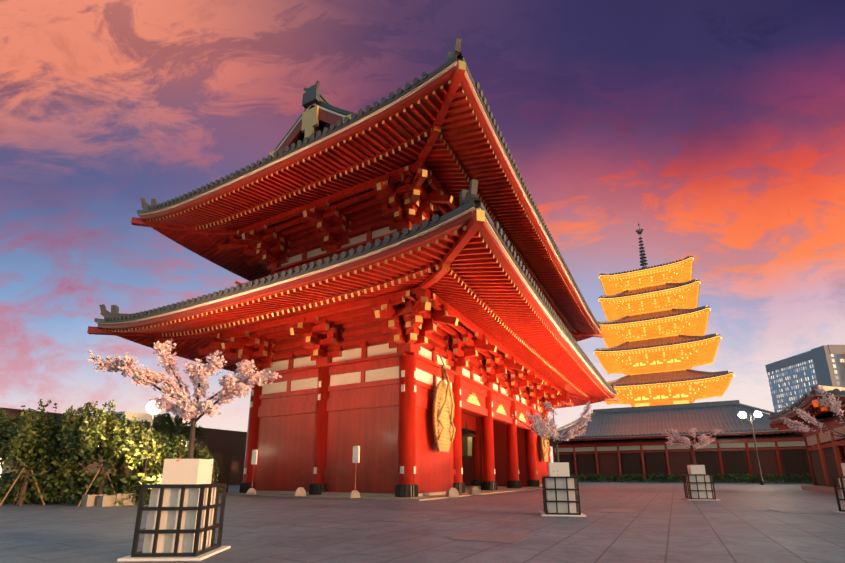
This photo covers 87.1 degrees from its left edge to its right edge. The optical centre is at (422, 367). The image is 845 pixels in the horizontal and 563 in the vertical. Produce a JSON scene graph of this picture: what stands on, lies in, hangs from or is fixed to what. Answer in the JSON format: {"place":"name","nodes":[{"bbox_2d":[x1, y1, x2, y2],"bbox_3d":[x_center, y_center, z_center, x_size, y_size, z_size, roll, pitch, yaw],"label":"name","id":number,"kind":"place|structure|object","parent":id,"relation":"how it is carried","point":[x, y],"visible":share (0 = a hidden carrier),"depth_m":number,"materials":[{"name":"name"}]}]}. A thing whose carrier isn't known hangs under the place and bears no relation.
{"place":"outdoors","nodes":[
{"label":"outdoors","id":0,"kind":"place"},
{"bbox_2d":[114,411,182,424],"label":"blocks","id":1,"kind":"structure","parent":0,"point":[141,416],"depth_m":110.96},
{"bbox_2d":[0,482,844,562],"bbox_3d":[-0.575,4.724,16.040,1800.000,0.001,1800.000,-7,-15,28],"label":"ground","id":2,"kind":"structure","parent":0,"point":[736,523],"depth_m":6.92,"materials":[{"name":"grey stone"}]},
{"bbox_2d":[0,426,116,498],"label":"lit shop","id":3,"kind":"structure","parent":2,"relation":"on","point":[10,467],"depth_m":16.11,"materials":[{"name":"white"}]},
{"bbox_2d":[0,399,222,506],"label":"trees","id":4,"kind":"object","parent":2,"relation":"on","point":[30,444],"visible":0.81,"depth_m":12.70,"materials":[{"name":"green plant"}]},
{"bbox_2d":[0,407,246,487],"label":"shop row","id":5,"kind":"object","parent":2,"relation":"on","point":[233,443],"visible":0.11,"depth_m":37.15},
{"bbox_2d":[39,440,231,506],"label":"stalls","id":6,"kind":"object","parent":2,"relation":"on","point":[223,461],"visible":0.29,"depth_m":16.59,"materials":[{"name":"brown"}]},
{"bbox_2d":[138,401,160,500],"bbox_3d":[-8.095,2.468,13.090,0.400,3.000,0.400,-7,-15,28],"label":"street lamp","id":7,"kind":"object","parent":2,"relation":"on","point":[152,410],"visible":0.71,"depth_m":13.22,"materials":[{"name":"white metal"}]},
{"bbox_2d":[87,338,281,560],"bbox_3d":[-2.695,0.744,5.012,1.762,2.558,1.535,-7,-15,28],"label":"potted cherry tree","id":8,"kind":"object","parent":2,"relation":"on","point":[182,510],"visible":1,"depth_m":4.74,"materials":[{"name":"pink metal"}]},
{"bbox_2d":[87,179,618,500],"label":"temple gate","id":9,"kind":"structure","parent":2,"relation":"on","point":[458,291],"depth_m":18.01,"materials":[{"name":"red wood"}]},
{"bbox_2d":[131,38,603,341],"bbox_3d":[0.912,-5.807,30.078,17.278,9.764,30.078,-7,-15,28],"label":"gate upper storey","id":10,"kind":"object","parent":9,"relation":"on","point":[324,179],"visible":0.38,"depth_m":18.73,"materials":[{"name":"red wood"}]},
{"bbox_2d":[270,233,402,274],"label":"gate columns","id":11,"kind":"structure","parent":10,"relation":"attached to","point":[274,272],"depth_m":21.38,"materials":[{"name":"red wood"}]},
{"bbox_2d":[243,354,550,483],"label":"pillars","id":12,"kind":"structure","parent":9,"relation":"attached to","point":[407,431],"depth_m":19.85,"materials":[{"name":"red wood"}]},
{"bbox_2d":[432,353,455,452],"bbox_3d":[0.901,1.413,18.469,0.607,4.145,1.673,-7,-15,28],"label":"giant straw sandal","id":13,"kind":"object","parent":9,"relation":"attached to","point":[442,416],"visible":1,"depth_m":18.29,"materials":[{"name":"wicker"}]},
{"bbox_2d":[461,422,475,458],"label":"gate lanterns","id":14,"kind":"object","parent":9,"relation":"hanging from","point":[467,435],"visible":0.04,"depth_m":30.68,"materials":[{"name":"black metal"}]},
{"bbox_2d":[539,406,550,461],"bbox_3d":[9.024,4.865,32.763,0.607,4.145,1.673,-7,-15,28],"label":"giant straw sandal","id":15,"kind":"object","parent":9,"relation":"attached to","point":[545,447],"visible":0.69,"depth_m":32.40,"materials":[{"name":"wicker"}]},
{"bbox_2d":[246,446,480,497],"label":"signs","id":16,"kind":"object","parent":2,"relation":"on","point":[450,492],"visible":0.88,"depth_m":16.49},
{"bbox_2d":[511,401,592,516],"bbox_3d":[2.917,1.925,9.732,1.723,2.479,1.724,-7,-15,28],"label":"potted cherry tree","id":17,"kind":"object","parent":2,"relation":"on","point":[560,486],"visible":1,"depth_m":9.44,"materials":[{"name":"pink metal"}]},
{"bbox_2d":[594,222,734,406],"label":"pagoda","id":18,"kind":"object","parent":2,"relation":"on","point":[659,343],"visible":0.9,"depth_m":69.65,"materials":[{"name":"orange"}]},
{"bbox_2d":[549,400,812,482],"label":"temple building","id":19,"kind":"structure","parent":2,"relation":"on","point":[624,440],"depth_m":52.60,"materials":[{"name":"red paint"}]},
{"bbox_2d":[570,473,812,483],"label":"hedge shrubs","id":20,"kind":"object","parent":2,"relation":"on","point":[600,477],"visible":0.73,"depth_m":48.49,"materials":[{"name":"green plant"}]},
{"bbox_2d":[661,427,723,500],"bbox_3d":[9.544,3.300,15.544,1.942,2.536,1.933,-7,-15,28],"label":"potted cherry tree","id":21,"kind":"object","parent":2,"relation":"on","point":[698,482],"visible":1,"depth_m":15.28,"materials":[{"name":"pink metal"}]},
{"bbox_2d":[739,411,763,484],"bbox_3d":[28.994,6.945,38.660,1.700,6.304,0.600,-7,-15,28],"label":"street lamp","id":22,"kind":"object","parent":2,"relation":"on","point":[757,414],"visible":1,"depth_m":38.85,"materials":[{"name":"white metal"}]},
{"bbox_2d":[765,345,844,411],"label":"office building","id":23,"kind":"structure","parent":2,"relation":"on","point":[792,379],"depth_m":247.10,"materials":[{"name":"blue glass"}]},
{"bbox_2d":[768,385,844,493],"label":"pavilion","id":24,"kind":"structure","parent":2,"relation":"on","point":[826,455],"depth_m":22.29,"materials":[{"name":"red paint"}]},
{"bbox_2d":[780,385,844,512],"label":"potted cherry tree","id":25,"kind":"object","parent":2,"relation":"on","point":[828,402],"visible":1,"depth_m":10.26,"materials":[{"name":"pink plant"}]},
{"bbox_2d":[0,0,844,461],"label":"sky","id":26,"kind":"structure","parent":0,"point":[715,127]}
]}

